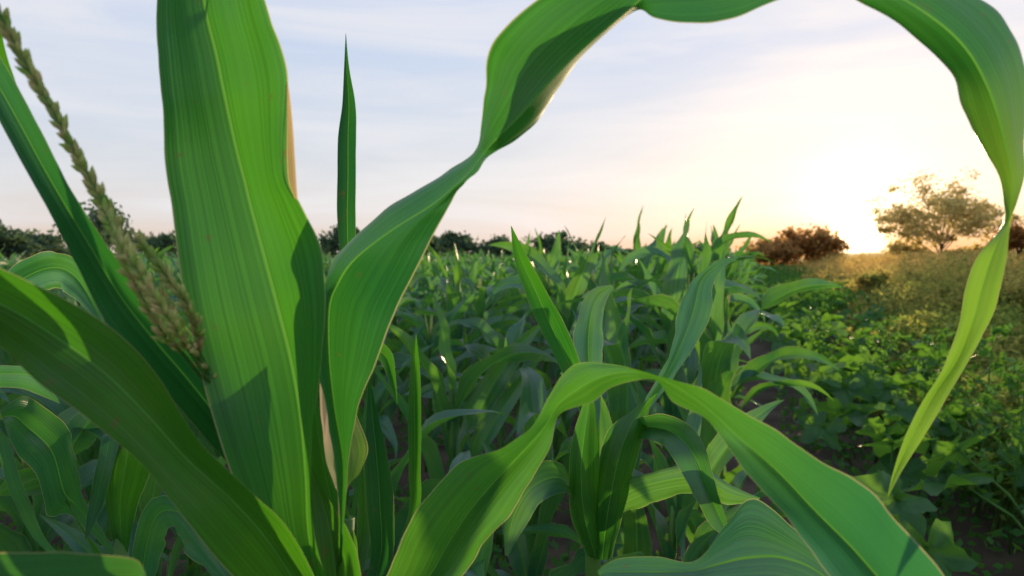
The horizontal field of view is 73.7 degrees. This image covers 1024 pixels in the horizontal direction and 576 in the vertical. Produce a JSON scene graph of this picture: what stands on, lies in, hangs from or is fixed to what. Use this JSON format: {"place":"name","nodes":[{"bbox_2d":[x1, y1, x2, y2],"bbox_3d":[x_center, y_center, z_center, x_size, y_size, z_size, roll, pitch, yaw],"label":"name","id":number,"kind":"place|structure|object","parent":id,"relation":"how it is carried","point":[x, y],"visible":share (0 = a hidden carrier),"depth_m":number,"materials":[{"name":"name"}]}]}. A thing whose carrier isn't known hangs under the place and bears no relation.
{"place":"outdoors","nodes":[
{"label":"outdoors","id":0,"kind":"place"},
{"bbox_2d":[6,253,939,267],"bbox_3d":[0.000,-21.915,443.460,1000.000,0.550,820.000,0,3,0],"label":"meadow","id":1,"kind":"structure","parent":0,"point":[849,254],"depth_m":97.60,"materials":[{"name":"green plant"}]},
{"bbox_2d":[862,167,1023,255],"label":"tree","id":2,"kind":"object","parent":1,"relation":"on","point":[956,210],"visible":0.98,"depth_m":33.17,"materials":[{"name":"green plant"}]},
{"bbox_2d":[0,283,1023,575],"bbox_3d":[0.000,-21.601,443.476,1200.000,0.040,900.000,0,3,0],"label":"ground","id":3,"kind":"structure","parent":0,"point":[988,557],"depth_m":3.67,"materials":[{"name":"soil"}]},
{"bbox_2d":[0,346,19,456],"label":"corn plant","id":4,"kind":"object","parent":3,"relation":"on","point":[8,359],"visible":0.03,"depth_m":3.76,"materials":[{"name":"green plant"}]},
{"bbox_2d":[0,218,51,260],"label":"tree","id":5,"kind":"object","parent":3,"relation":"on","point":[12,241],"visible":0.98,"depth_m":54.72,"materials":[{"name":"green plant"}]},
{"bbox_2d":[14,228,70,259],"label":"tree","id":6,"kind":"object","parent":3,"relation":"on","point":[43,239],"visible":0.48,"depth_m":58.82,"materials":[{"name":"green plant"}]},
{"bbox_2d":[0,251,103,403],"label":"corn plant","id":7,"kind":"object","parent":3,"relation":"on","point":[47,270],"visible":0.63,"depth_m":0.78,"materials":[{"name":"green plant"}]},
{"bbox_2d":[0,552,145,575],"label":"corn plant","id":8,"kind":"object","parent":3,"relation":"on","point":[43,564],"visible":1,"depth_m":0.31,"materials":[{"name":"green plant"}]},
{"bbox_2d":[0,387,165,555],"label":"corn plant","id":9,"kind":"object","parent":3,"relation":"on","point":[90,453],"visible":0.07,"depth_m":2.28,"materials":[{"name":"green plant"}]},
{"bbox_2d":[0,407,168,562],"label":"corn plant","id":10,"kind":"object","parent":3,"relation":"on","point":[73,420],"visible":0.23,"depth_m":1.68,"materials":[{"name":"green plant"}]},
{"bbox_2d":[47,200,156,255],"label":"tree","id":11,"kind":"object","parent":3,"relation":"on","point":[97,223],"visible":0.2,"depth_m":49.51,"materials":[{"name":"green plant"}]},
{"bbox_2d":[0,393,217,458],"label":"corn plant","id":12,"kind":"object","parent":3,"relation":"on","point":[12,397],"visible":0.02,"depth_m":2.81,"materials":[{"name":"green plant"}]},
{"bbox_2d":[0,396,228,575],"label":"corn plant","id":13,"kind":"object","parent":3,"relation":"on","point":[37,434],"visible":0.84,"depth_m":0.87,"materials":[{"name":"green plant"}]},
{"bbox_2d":[39,428,231,575],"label":"corn plant","id":14,"kind":"object","parent":3,"relation":"on","point":[74,540],"visible":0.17,"depth_m":1.59,"materials":[{"name":"green plant"}]},
{"bbox_2d":[132,230,177,261],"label":"bush","id":15,"kind":"object","parent":3,"relation":"on","point":[162,240],"visible":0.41,"depth_m":58.97,"materials":[{"name":"green plant"}]},
{"bbox_2d":[161,326,205,575],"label":"corn plant","id":16,"kind":"object","parent":3,"relation":"on","point":[193,568],"visible":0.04,"depth_m":2.29,"materials":[{"name":"green plant"}]},
{"bbox_2d":[317,224,359,257],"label":"tree","id":17,"kind":"object","parent":3,"relation":"on","point":[330,242],"visible":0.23,"depth_m":54.60,"materials":[{"name":"green plant"}]},
{"bbox_2d":[0,317,749,575],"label":"ground weeds","id":18,"kind":"object","parent":3,"relation":"on","point":[564,557],"visible":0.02,"depth_m":2.95,"materials":[{"name":"green plant"}]},
{"bbox_2d":[317,296,443,441],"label":"corn plant","id":19,"kind":"object","parent":3,"relation":"on","point":[391,407],"visible":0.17,"depth_m":3.49,"materials":[{"name":"green plant"}]},
{"bbox_2d":[0,245,776,318],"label":"corn rows","id":20,"kind":"object","parent":3,"relation":"on","point":[469,263],"visible":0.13,"depth_m":14.19,"materials":[{"name":"green plant"}]},
{"bbox_2d":[349,344,433,503],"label":"corn plant","id":21,"kind":"object","parent":3,"relation":"on","point":[402,361],"visible":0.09,"depth_m":2.76,"materials":[{"name":"green plant"}]},
{"bbox_2d":[378,286,414,415],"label":"corn plant","id":22,"kind":"object","parent":3,"relation":"on","point":[382,371],"visible":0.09,"depth_m":4.72,"materials":[{"name":"green plant"}]},
{"bbox_2d":[398,274,425,332],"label":"corn plant","id":23,"kind":"object","parent":3,"relation":"on","point":[415,277],"visible":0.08,"depth_m":8.18,"materials":[{"name":"green plant"}]},
{"bbox_2d":[389,309,437,419],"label":"corn plant","id":24,"kind":"object","parent":3,"relation":"on","point":[404,324],"visible":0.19,"depth_m":4.98,"materials":[{"name":"green plant"}]},
{"bbox_2d":[406,267,428,334],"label":"corn plant","id":25,"kind":"object","parent":3,"relation":"on","point":[414,286],"visible":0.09,"depth_m":8.45,"materials":[{"name":"green plant"}]},
{"bbox_2d":[398,290,438,355],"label":"corn plant","id":26,"kind":"object","parent":3,"relation":"on","point":[423,305],"visible":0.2,"depth_m":5.50,"materials":[{"name":"green plant"}]},
{"bbox_2d":[377,292,482,470],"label":"corn plant","id":27,"kind":"object","parent":3,"relation":"on","point":[459,310],"visible":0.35,"depth_m":3.89,"materials":[{"name":"green plant"}]},
{"bbox_2d":[402,262,463,327],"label":"corn plant","id":28,"kind":"object","parent":3,"relation":"on","point":[430,289],"visible":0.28,"depth_m":7.07,"materials":[{"name":"green plant"}]},
{"bbox_2d":[416,258,452,302],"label":"corn plant","id":29,"kind":"object","parent":3,"relation":"on","point":[419,270],"visible":0.22,"depth_m":8.95,"materials":[{"name":"green plant"}]},
{"bbox_2d":[348,409,525,569],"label":"corn plant","id":30,"kind":"object","parent":3,"relation":"on","point":[430,424],"visible":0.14,"depth_m":1.66,"materials":[{"name":"green plant"}]},
{"bbox_2d":[396,450,493,575],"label":"corn plant","id":31,"kind":"object","parent":3,"relation":"on","point":[479,566],"visible":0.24,"depth_m":1.23,"materials":[{"name":"green plant"}]},
{"bbox_2d":[349,292,556,569],"bbox_3d":[-0.204,0.578,2.104,0.745,1.130,0.182,-1,3,-24],"label":"corn plant","id":32,"kind":"object","parent":3,"relation":"on","point":[486,391],"visible":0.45,"depth_m":2.14,"materials":[{"name":"green plant"}]},
{"bbox_2d":[428,229,477,257],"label":"tree","id":33,"kind":"object","parent":3,"relation":"on","point":[449,239],"visible":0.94,"depth_m":61.29,"materials":[{"name":"green plant"}]},
{"bbox_2d":[378,307,554,548],"bbox_3d":[-0.064,0.582,2.924,1.035,1.034,0.422,1,4,-7],"label":"corn plant","id":34,"kind":"object","parent":3,"relation":"on","point":[496,338],"visible":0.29,"depth_m":2.85,"materials":[{"name":"green plant"}]},
{"bbox_2d":[430,261,510,368],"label":"corn plant","id":35,"kind":"object","parent":3,"relation":"on","point":[489,312],"visible":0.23,"depth_m":6.06,"materials":[{"name":"green plant"}]},
{"bbox_2d":[421,243,532,449],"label":"corn plant","id":36,"kind":"object","parent":3,"relation":"on","point":[453,296],"visible":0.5,"depth_m":4.26,"materials":[{"name":"green plant"}]},
{"bbox_2d":[431,272,526,385],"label":"corn plant","id":37,"kind":"object","parent":3,"relation":"on","point":[479,303],"visible":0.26,"depth_m":4.62,"materials":[{"name":"green plant"}]},
{"bbox_2d":[437,267,527,338],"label":"corn plant","id":38,"kind":"object","parent":3,"relation":"on","point":[478,282],"visible":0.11,"depth_m":6.58,"materials":[{"name":"green plant"}]},
{"bbox_2d":[475,272,514,348],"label":"corn plant","id":39,"kind":"object","parent":3,"relation":"on","point":[483,277],"visible":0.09,"depth_m":6.95,"materials":[{"name":"green plant"}]},
{"bbox_2d":[470,234,526,259],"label":"bush","id":40,"kind":"object","parent":3,"relation":"on","point":[494,250],"visible":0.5,"depth_m":60.53,"materials":[{"name":"green plant"}]},
{"bbox_2d":[0,0,1023,575],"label":"corn plant","id":41,"kind":"object","parent":3,"relation":"on","point":[280,328],"visible":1,"depth_m":0.42,"materials":[{"name":"green plant"}]},
{"bbox_2d":[495,232,529,315],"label":"corn plant","id":42,"kind":"object","parent":3,"relation":"on","point":[509,269],"visible":0.12,"depth_m":7.48,"materials":[{"name":"green plant"}]},
{"bbox_2d":[494,265,547,412],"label":"corn plant","id":43,"kind":"object","parent":3,"relation":"on","point":[518,313],"visible":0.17,"depth_m":5.03,"materials":[{"name":"green plant"}]},
{"bbox_2d":[485,229,560,381],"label":"corn plant","id":44,"kind":"object","parent":3,"relation":"on","point":[554,258],"visible":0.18,"depth_m":6.03,"materials":[{"name":"green plant"}]},
{"bbox_2d":[492,251,602,380],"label":"corn plant","id":45,"kind":"object","parent":3,"relation":"on","point":[550,288],"visible":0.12,"depth_m":5.44,"materials":[{"name":"green plant"}]},
{"bbox_2d":[480,366,624,575],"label":"corn plant","id":46,"kind":"object","parent":3,"relation":"on","point":[527,555],"visible":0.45,"depth_m":1.77,"materials":[{"name":"green plant"}]},
{"bbox_2d":[441,218,665,513],"bbox_3d":[0.209,0.369,3.277,1.186,1.429,0.437,-1,3,-23],"label":"corn plant","id":47,"kind":"object","parent":3,"relation":"on","point":[576,287],"visible":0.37,"depth_m":3.25,"materials":[{"name":"green plant"}]},
{"bbox_2d":[530,230,593,258],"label":"tree","id":48,"kind":"object","parent":3,"relation":"on","point":[547,243],"visible":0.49,"depth_m":58.99,"materials":[{"name":"green plant"}]},
{"bbox_2d":[515,238,628,463],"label":"corn plant","id":49,"kind":"object","parent":3,"relation":"on","point":[563,275],"visible":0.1,"depth_m":3.84,"materials":[{"name":"green plant"}]},
{"bbox_2d":[500,225,651,368],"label":"corn plant","id":50,"kind":"object","parent":3,"relation":"on","point":[594,278],"visible":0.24,"depth_m":4.30,"materials":[{"name":"green plant"}]},
{"bbox_2d":[583,241,629,260],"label":"tree","id":51,"kind":"object","parent":3,"relation":"on","point":[600,246],"visible":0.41,"depth_m":68.89,"materials":[{"name":"green plant"}]},
{"bbox_2d":[568,252,651,558],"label":"corn plant","id":52,"kind":"object","parent":3,"relation":"on","point":[633,535],"visible":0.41,"depth_m":1.87,"materials":[{"name":"green plant"}]},
{"bbox_2d":[579,249,648,308],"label":"corn plant","id":53,"kind":"object","parent":3,"relation":"on","point":[629,287],"visible":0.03,"depth_m":5.34,"materials":[{"name":"green plant"}]},
{"bbox_2d":[581,252,660,361],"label":"corn plant","id":54,"kind":"object","parent":3,"relation":"on","point":[632,326],"visible":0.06,"depth_m":4.84,"materials":[{"name":"green plant"}]},
{"bbox_2d":[594,225,665,386],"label":"corn plant","id":55,"kind":"object","parent":3,"relation":"on","point":[646,352],"visible":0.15,"depth_m":5.93,"materials":[{"name":"green plant"}]},
{"bbox_2d":[504,226,759,575],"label":"corn plant","id":56,"kind":"object","parent":3,"relation":"on","point":[602,487],"visible":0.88,"depth_m":0.94,"materials":[{"name":"green plant"}]},
{"bbox_2d":[614,228,662,368],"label":"corn plant","id":57,"kind":"object","parent":3,"relation":"on","point":[649,363],"visible":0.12,"depth_m":6.68,"materials":[{"name":"green plant"}]},
{"bbox_2d":[621,207,667,369],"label":"corn plant","id":58,"kind":"object","parent":3,"relation":"on","point":[637,351],"visible":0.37,"depth_m":5.66,"materials":[{"name":"green plant"}]},
{"bbox_2d":[521,365,783,567],"bbox_3d":[0.353,0.685,1.455,0.773,0.983,0.437,0,3,6],"label":"corn plant","id":59,"kind":"object","parent":3,"relation":"on","point":[720,454],"visible":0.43,"depth_m":1.54,"materials":[{"name":"green plant"}]},
{"bbox_2d":[617,228,701,368],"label":"corn plant","id":60,"kind":"object","parent":3,"relation":"on","point":[662,264],"visible":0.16,"depth_m":6.93,"materials":[{"name":"green plant"}]},
{"bbox_2d":[554,208,817,510],"bbox_3d":[0.707,0.380,2.825,1.101,1.453,0.506,-2,3,-32],"label":"corn plant","id":61,"kind":"object","parent":3,"relation":"on","point":[675,283],"visible":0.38,"depth_m":2.93,"materials":[{"name":"green plant"}]},
{"bbox_2d":[621,258,764,405],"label":"corn plant","id":62,"kind":"object","parent":3,"relation":"on","point":[656,286],"visible":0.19,"depth_m":3.96,"materials":[{"name":"green plant"}]},
{"bbox_2d":[638,197,747,374],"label":"corn plant","id":63,"kind":"object","parent":3,"relation":"on","point":[717,253],"visible":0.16,"depth_m":4.49,"materials":[{"name":"green plant"}]},
{"bbox_2d":[613,215,778,390],"bbox_3d":[1.200,0.275,4.421,1.182,1.497,0.361,0,3,-3],"label":"corn plant","id":64,"kind":"object","parent":3,"relation":"on","point":[650,250],"visible":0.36,"depth_m":4.31,"materials":[{"name":"green plant"}]},
{"bbox_2d":[598,498,828,575],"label":"corn plant","id":65,"kind":"object","parent":3,"relation":"on","point":[755,537],"visible":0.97,"depth_m":0.52,"materials":[{"name":"green plant"}]},
{"bbox_2d":[604,224,842,561],"bbox_3d":[0.579,0.454,2.322,0.825,1.355,0.892,2,4,36],"label":"corn plant","id":66,"kind":"object","parent":3,"relation":"on","point":[716,358],"visible":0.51,"depth_m":2.23,"materials":[{"name":"green plant"}]},
{"bbox_2d":[700,224,750,312],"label":"corn plant","id":67,"kind":"object","parent":3,"relation":"on","point":[729,272],"visible":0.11,"depth_m":5.08,"materials":[{"name":"green plant"}]},
{"bbox_2d":[628,239,838,484],"bbox_3d":[0.986,0.441,3.023,0.527,1.315,0.985,-3,5,-30],"label":"corn plant","id":68,"kind":"object","parent":3,"relation":"on","point":[760,364],"visible":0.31,"depth_m":2.94,"materials":[{"name":"green plant"}]},
{"bbox_2d":[729,252,764,323],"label":"corn plant","id":69,"kind":"object","parent":3,"relation":"on","point":[749,254],"visible":0.16,"depth_m":8.40,"materials":[{"name":"green plant"}]},
{"bbox_2d":[734,270,764,320],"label":"corn plant","id":70,"kind":"object","parent":3,"relation":"on","point":[748,281],"visible":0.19,"depth_m":8.81,"materials":[{"name":"green plant"}]},
{"bbox_2d":[729,268,794,357],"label":"corn plant","id":71,"kind":"object","parent":3,"relation":"on","point":[758,326],"visible":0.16,"depth_m":6.42,"materials":[{"name":"green plant"}]},
{"bbox_2d":[735,236,810,267],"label":"bush","id":72,"kind":"object","parent":3,"relation":"on","point":[776,250],"visible":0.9,"depth_m":41.22,"materials":[{"name":"brown plant"}]},
{"bbox_2d":[771,301,815,329],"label":"squash plant","id":73,"kind":"object","parent":3,"relation":"on","point":[782,308],"visible":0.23,"depth_m":9.90,"materials":[{"name":"green plant"}]},
{"bbox_2d":[768,312,823,346],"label":"squash plant","id":74,"kind":"object","parent":3,"relation":"on","point":[795,326],"visible":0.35,"depth_m":7.93,"materials":[{"name":"green plant"}]},
{"bbox_2d":[760,321,858,355],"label":"squash plant","id":75,"kind":"object","parent":3,"relation":"on","point":[787,336],"visible":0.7,"depth_m":7.16,"materials":[{"name":"green plant"}]},
{"bbox_2d":[765,349,859,399],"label":"squash plant","id":76,"kind":"object","parent":3,"relation":"on","point":[776,367],"visible":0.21,"depth_m":5.76,"materials":[{"name":"green plant"}]},
{"bbox_2d":[775,223,851,264],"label":"bush","id":77,"kind":"object","parent":3,"relation":"on","point":[819,242],"visible":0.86,"depth_m":40.97,"materials":[{"name":"brown plant"}]},
{"bbox_2d":[792,303,844,362],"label":"weed plant","id":78,"kind":"object","parent":3,"relation":"on","point":[824,324],"visible":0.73,"depth_m":5.99,"materials":[{"name":"green plant"}]},
{"bbox_2d":[791,312,875,343],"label":"squash plant","id":79,"kind":"object","parent":3,"relation":"on","point":[865,320],"visible":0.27,"depth_m":8.83,"materials":[{"name":"green plant"}]},
{"bbox_2d":[777,354,909,404],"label":"squash plant","id":80,"kind":"object","parent":3,"relation":"on","point":[839,388],"visible":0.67,"depth_m":4.82,"materials":[{"name":"green plant"}]},
{"bbox_2d":[809,312,893,351],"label":"squash plant","id":81,"kind":"object","parent":3,"relation":"on","point":[832,317],"visible":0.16,"depth_m":8.50,"materials":[{"name":"green plant"}]},
{"bbox_2d":[810,333,907,373],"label":"squash plant","id":82,"kind":"object","parent":3,"relation":"on","point":[874,337],"visible":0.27,"depth_m":6.69,"materials":[{"name":"green plant"}]},
{"bbox_2d":[826,269,898,301],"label":"bush","id":83,"kind":"object","parent":3,"relation":"on","point":[867,282],"visible":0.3,"depth_m":12.94,"materials":[{"name":"green plant"}]},
{"bbox_2d":[750,469,977,575],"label":"squash plant","id":84,"kind":"object","parent":3,"relation":"on","point":[946,555],"visible":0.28,"depth_m":2.48,"materials":[{"name":"green plant"}]},
{"bbox_2d":[793,391,934,465],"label":"squash plant","id":85,"kind":"object","parent":3,"relation":"on","point":[900,412],"visible":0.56,"depth_m":3.91,"materials":[{"name":"green plant"}]},
{"bbox_2d":[837,302,896,322],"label":"squash plant","id":86,"kind":"object","parent":3,"relation":"on","point":[844,312],"visible":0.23,"depth_m":10.32,"materials":[{"name":"green plant"}]},
{"bbox_2d":[847,327,889,353],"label":"squash plant","id":87,"kind":"object","parent":3,"relation":"on","point":[865,330],"visible":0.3,"depth_m":7.26,"materials":[{"name":"green plant"}]},
{"bbox_2d":[840,316,911,416],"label":"weed plant","id":88,"kind":"object","parent":3,"relation":"on","point":[880,327],"visible":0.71,"depth_m":4.99,"materials":[{"name":"green plant"}]},
{"bbox_2d":[858,306,903,321],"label":"squash plant","id":89,"kind":"object","parent":3,"relation":"on","point":[879,314],"visible":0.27,"depth_m":9.32,"materials":[{"name":"green plant"}]},
{"bbox_2d":[827,335,935,376],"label":"squash plant","id":90,"kind":"object","parent":3,"relation":"on","point":[859,358],"visible":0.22,"depth_m":5.63,"materials":[{"name":"green plant"}]},
{"bbox_2d":[745,262,1023,575],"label":"patch weeds","id":91,"kind":"object","parent":3,"relation":"on","point":[783,276],"visible":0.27,"depth_m":4.35,"materials":[{"name":"green plant"}]},
{"bbox_2d":[843,345,958,425],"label":"squash plant","id":92,"kind":"object","parent":3,"relation":"on","point":[879,389],"visible":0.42,"depth_m":4.72,"materials":[{"name":"green plant"}]},
{"bbox_2d":[780,248,1023,530],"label":"weed thicket","id":93,"kind":"object","parent":3,"relation":"on","point":[926,322],"visible":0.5,"depth_m":8.63,"materials":[{"name":"green plant"}]},
{"bbox_2d":[885,331,925,363],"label":"squash plant","id":94,"kind":"object","parent":3,"relation":"on","point":[894,351],"visible":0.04,"depth_m":6.82,"materials":[{"name":"green plant"}]},
{"bbox_2d":[882,237,935,260],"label":"bush","id":95,"kind":"object","parent":3,"relation":"on","point":[900,246],"visible":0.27,"depth_m":35.43,"materials":[{"name":"green plant"}]},
{"bbox_2d":[832,374,995,455],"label":"squash plant","id":96,"kind":"object","parent":3,"relation":"on","point":[857,417],"visible":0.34,"depth_m":4.25,"materials":[{"name":"green plant"}]},
{"bbox_2d":[885,324,974,453],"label":"weed plant","id":97,"kind":"object","parent":3,"relation":"on","point":[926,339],"visible":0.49,"depth_m":3.99,"materials":[{"name":"green plant"}]},
{"bbox_2d":[855,416,1023,516],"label":"squash plant","id":98,"kind":"object","parent":3,"relation":"on","point":[887,441],"visible":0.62,"depth_m":3.25,"materials":[{"name":"green plant"}]},
{"bbox_2d":[907,342,994,383],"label":"squash plant","id":99,"kind":"object","parent":3,"relation":"on","point":[933,362],"visible":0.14,"depth_m":5.50,"materials":[{"name":"green plant"}]},
{"bbox_2d":[908,401,1002,507],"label":"squash plant","id":100,"kind":"object","parent":3,"relation":"on","point":[953,409],"visible":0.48,"depth_m":3.47,"materials":[{"name":"green plant"}]},
{"bbox_2d":[901,433,1023,531],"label":"squash plant","id":101,"kind":"object","parent":3,"relation":"on","point":[951,451],"visible":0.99,"depth_m":2.89,"materials":[{"name":"green plant"}]},
{"bbox_2d":[927,238,1012,262],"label":"bush","id":102,"kind":"object","parent":3,"relation":"on","point":[977,246],"visible":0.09,"depth_m":33.33,"materials":[{"name":"plant"}]},
{"bbox_2d":[924,323,1023,517],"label":"weed plant","id":103,"kind":"object","parent":3,"relation":"on","point":[984,350],"visible":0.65,"depth_m":3.19,"materials":[{"name":"green plant"}]},
{"bbox_2d":[930,280,1023,333],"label":"bush","id":104,"kind":"object","parent":3,"relation":"on","point":[1003,289],"visible":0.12,"depth_m":9.01,"materials":[{"name":"green plant"}]},
{"bbox_2d":[943,365,1023,554],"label":"weed plant","id":105,"kind":"object","parent":3,"relation":"on","point":[1017,432],"visible":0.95,"depth_m":2.82,"materials":[{"name":"green plant"}]},
{"bbox_2d":[986,213,1023,255],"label":"bush","id":106,"kind":"object","parent":3,"relation":"on","point":[1016,237],"visible":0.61,"depth_m":31.62,"materials":[{"name":"brown plant"}]},
{"bbox_2d":[0,0,1023,252],"label":"sky","id":107,"kind":"structure","parent":0,"point":[801,111],"materials":[{"name":"white"}]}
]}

